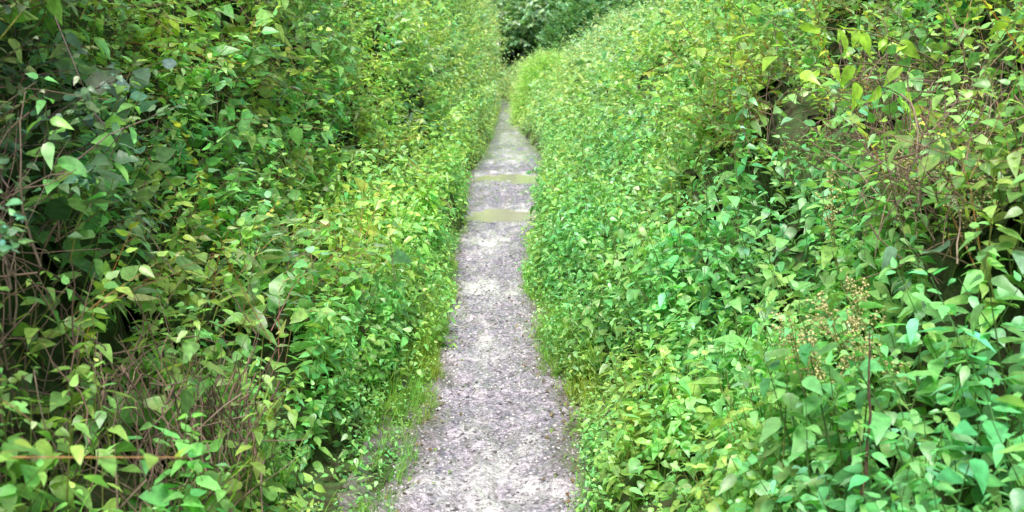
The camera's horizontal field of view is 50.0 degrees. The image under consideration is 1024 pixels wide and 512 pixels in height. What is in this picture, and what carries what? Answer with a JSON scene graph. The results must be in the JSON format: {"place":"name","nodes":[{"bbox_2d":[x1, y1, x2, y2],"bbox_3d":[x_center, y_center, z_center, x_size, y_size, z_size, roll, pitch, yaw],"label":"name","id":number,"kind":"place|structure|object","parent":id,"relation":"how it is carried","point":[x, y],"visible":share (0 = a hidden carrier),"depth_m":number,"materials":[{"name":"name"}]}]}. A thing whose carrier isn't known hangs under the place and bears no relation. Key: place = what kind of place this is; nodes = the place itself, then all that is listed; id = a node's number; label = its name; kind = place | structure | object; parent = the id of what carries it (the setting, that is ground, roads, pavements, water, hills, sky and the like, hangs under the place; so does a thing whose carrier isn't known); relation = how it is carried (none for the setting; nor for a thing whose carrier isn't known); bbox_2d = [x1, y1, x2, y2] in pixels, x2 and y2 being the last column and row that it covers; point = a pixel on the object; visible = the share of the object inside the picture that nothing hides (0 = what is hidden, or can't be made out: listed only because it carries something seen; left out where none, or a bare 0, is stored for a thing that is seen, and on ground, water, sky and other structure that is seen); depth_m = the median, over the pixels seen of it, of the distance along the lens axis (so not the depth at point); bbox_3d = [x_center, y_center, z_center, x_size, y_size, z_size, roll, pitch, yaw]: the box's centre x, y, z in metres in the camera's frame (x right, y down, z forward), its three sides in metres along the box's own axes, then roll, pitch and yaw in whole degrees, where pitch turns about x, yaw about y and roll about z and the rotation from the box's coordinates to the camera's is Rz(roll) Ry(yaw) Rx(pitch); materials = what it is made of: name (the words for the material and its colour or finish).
{"place":"outdoors","nodes":[
{"label":"outdoors","id":0,"kind":"place"},
{"bbox_2d":[40,99,640,511],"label":"verge grass","id":1,"kind":"structure","parent":0,"point":[433,380],"depth_m":5.33,"materials":[{"name":"green plant"}]},
{"bbox_2d":[337,98,611,511],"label":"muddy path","id":2,"kind":"structure","parent":0,"point":[509,147],"depth_m":5.37,"materials":[{"name":"grey gravel"}]},
{"bbox_2d":[384,194,586,511],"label":"leaf litter","id":3,"kind":"object","parent":2,"relation":"on","point":[546,437],"visible":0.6,"depth_m":5.15,"materials":[{"name":"green plant"}]},
{"bbox_2d":[463,209,536,222],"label":"puddle","id":4,"kind":"object","parent":2,"relation":"on","point":[495,215],"visible":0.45,"depth_m":12.35,"materials":[{"name":"beige liquid"}]},
{"bbox_2d":[468,173,537,183],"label":"puddle","id":5,"kind":"object","parent":2,"relation":"on","point":[517,177],"visible":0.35,"depth_m":16.77,"materials":[{"name":"beige liquid"}]},
{"bbox_2d":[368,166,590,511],"bbox_3d":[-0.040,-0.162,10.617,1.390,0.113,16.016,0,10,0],"label":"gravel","id":6,"kind":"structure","parent":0,"point":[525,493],"depth_m":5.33,"materials":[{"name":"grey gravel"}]},
{"label":"ground","id":7,"kind":"structure","parent":0,"visible":0},
{"bbox_2d":[0,0,495,511],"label":"earth bank","id":8,"kind":"structure","parent":7,"relation":"on","point":[330,484],"depth_m":4.60,"materials":[{"name":"green plant"}]},
{"bbox_2d":[20,367,178,439],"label":"dry twigs","id":9,"kind":"object","parent":8,"relation":"on","point":[126,418],"visible":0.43,"depth_m":3.11,"materials":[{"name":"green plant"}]},
{"bbox_2d":[0,0,505,511],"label":"nettle patch","id":10,"kind":"object","parent":8,"relation":"on","point":[426,254],"visible":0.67,"depth_m":4.52,"materials":[{"name":"green plant"}]},
{"bbox_2d":[103,0,204,50],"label":"overhanging branch","id":11,"kind":"object","parent":10,"relation":"attached to","point":[173,22],"visible":0.64,"depth_m":4.91,"materials":[{"name":"green plant"}]},
{"bbox_2d":[0,0,519,488],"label":"hedgerow","id":12,"kind":"object","parent":8,"relation":"on","point":[206,218],"visible":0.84,"depth_m":5.14,"materials":[{"name":"green plant"}]},
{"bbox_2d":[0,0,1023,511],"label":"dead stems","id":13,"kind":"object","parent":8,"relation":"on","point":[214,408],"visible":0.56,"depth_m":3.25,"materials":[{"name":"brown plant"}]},
{"bbox_2d":[500,45,523,68],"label":"broadleaf tree","id":14,"kind":"object","parent":7,"relation":"on","point":[506,56],"visible":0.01,"depth_m":99.13,"materials":[{"name":"green plant"}]},
{"bbox_2d":[499,47,527,69],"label":"broadleaf tree","id":15,"kind":"object","parent":7,"relation":"on","point":[509,60],"visible":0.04,"depth_m":98.26,"materials":[{"name":"green plant"}]},
{"bbox_2d":[505,44,572,126],"bbox_3d":[1.068,-5.180,33.632,2.770,2.651,3.981,0,10,0],"label":"willow shrub","id":16,"kind":"object","parent":7,"relation":"on","point":[537,64],"visible":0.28,"depth_m":33.05,"materials":[{"name":"green plant"}]},
{"bbox_2d":[488,0,601,66],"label":"broadleaf tree","id":17,"kind":"object","parent":7,"relation":"on","point":[524,29],"visible":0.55,"depth_m":77.89,"materials":[{"name":"green plant"}]},
{"bbox_2d":[532,0,611,60],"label":"hazel thicket","id":18,"kind":"object","parent":7,"relation":"on","point":[569,16],"visible":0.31,"depth_m":73.26,"materials":[{"name":"green plant"}]},
{"bbox_2d":[517,0,647,60],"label":"broadleaf tree","id":19,"kind":"object","parent":7,"relation":"on","point":[609,3],"visible":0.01,"depth_m":78.87,"materials":[{"name":"green plant"}]},
{"bbox_2d":[588,5,645,43],"bbox_3d":[4.111,-6.764,37.392,4.262,3.625,5.972,0,10,0],"label":"willow shrub","id":20,"kind":"object","parent":7,"relation":"on","point":[615,16],"depth_m":37.16,"materials":[{"name":"green plant"}]},
{"bbox_2d":[607,0,669,16],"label":"hazel thicket","id":21,"kind":"object","parent":7,"relation":"on","point":[624,3],"visible":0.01,"depth_m":76.25,"materials":[{"name":"green plant"}]},
{"bbox_2d":[499,0,1023,511],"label":"earth bank","id":22,"kind":"structure","parent":7,"relation":"on","point":[945,288],"depth_m":5.09,"materials":[{"name":"green plant"}]},
{"bbox_2d":[499,0,1023,265],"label":"hedgerow","id":23,"kind":"object","parent":22,"relation":"on","point":[756,9],"visible":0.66,"depth_m":6.01,"materials":[{"name":"green plant"}]},
{"bbox_2d":[732,22,974,112],"bbox_3d":[1.396,-0.738,4.328,1.120,0.350,0.250,-4,10,-24],"label":"overhanging branch","id":24,"kind":"object","parent":23,"relation":"attached to","point":[906,47],"visible":0.93,"depth_m":4.33,"materials":[{"name":"green plant"}]},
{"bbox_2d":[986,19,1023,50],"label":"overhanging branch","id":25,"kind":"object","parent":23,"relation":"attached to","point":[999,25],"visible":1,"depth_m":3.37,"materials":[{"name":"green plant"}]},
{"bbox_2d":[882,241,1023,301],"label":"burdock plant","id":26,"kind":"object","parent":22,"relation":"on","point":[890,252],"visible":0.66,"depth_m":3.30,"materials":[{"name":"green plant"}]},
{"bbox_2d":[500,0,1023,511],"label":"nettle patch","id":27,"kind":"object","parent":7,"relation":"on","point":[762,424],"visible":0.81,"depth_m":4.02,"materials":[{"name":"green plant"}]},
{"bbox_2d":[771,311,857,432],"bbox_3d":[0.886,0.346,3.177,0.289,0.372,0.143,-3,10,-15],"label":"dock seed head","id":28,"kind":"object","parent":27,"relation":"attached to","point":[787,338],"visible":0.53,"depth_m":3.14},
{"bbox_2d":[792,327,848,433],"bbox_3d":[0.898,0.367,3.103,0.249,0.355,0.105,-6,11,-32],"label":"dock seed head","id":29,"kind":"object","parent":27,"relation":"attached to","point":[813,343],"visible":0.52,"depth_m":3.06},
{"bbox_2d":[815,169,844,279],"bbox_3d":[1.192,-0.114,4.144,0.110,0.460,0.238,2,10,11],"label":"dock seed head","id":30,"kind":"object","parent":27,"relation":"attached to","point":[832,219],"visible":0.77,"depth_m":4.09},
{"bbox_2d":[806,290,859,383],"bbox_3d":[0.930,0.286,3.193,0.142,0.424,0.301,4,10,24],"label":"dock seed head","id":31,"kind":"object","parent":27,"relation":"attached to","point":[828,331],"visible":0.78,"depth_m":3.13},
{"bbox_2d":[838,270,886,405],"bbox_3d":[1.021,0.257,3.204,0.184,0.438,0.116,-5,11,-28],"label":"dock seed head","id":32,"kind":"object","parent":27,"relation":"attached to","point":[856,300],"visible":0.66,"depth_m":3.17},
{"bbox_2d":[859,331,871,494],"bbox_3d":[0.848,0.376,2.615,0.018,0.398,0.033,3,10,20],"label":"bramble stem","id":33,"kind":"object","parent":27,"relation":"on","point":[867,449],"visible":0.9,"depth_m":2.61,"materials":[{"name":"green plant"}]},
{"bbox_2d":[836,307,911,411],"bbox_3d":[1.044,0.315,3.116,0.285,0.354,0.144,-6,11,-31],"label":"dock seed head","id":34,"kind":"object","parent":27,"relation":"attached to","point":[855,326],"visible":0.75,"depth_m":3.08},
{"bbox_2d":[879,146,917,238],"bbox_3d":[1.385,-0.206,3.972,0.121,0.399,0.325,0,10,0],"label":"dock seed head","id":35,"kind":"object","parent":27,"relation":"attached to","point":[903,162],"visible":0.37,"depth_m":3.87},
{"bbox_2d":[942,172,994,284],"bbox_3d":[1.418,-0.080,3.478,0.124,0.412,0.342,0,10,0],"label":"dock seed head","id":36,"kind":"object","parent":27,"relation":"attached to","point":[977,202],"visible":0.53,"depth_m":3.43}
]}

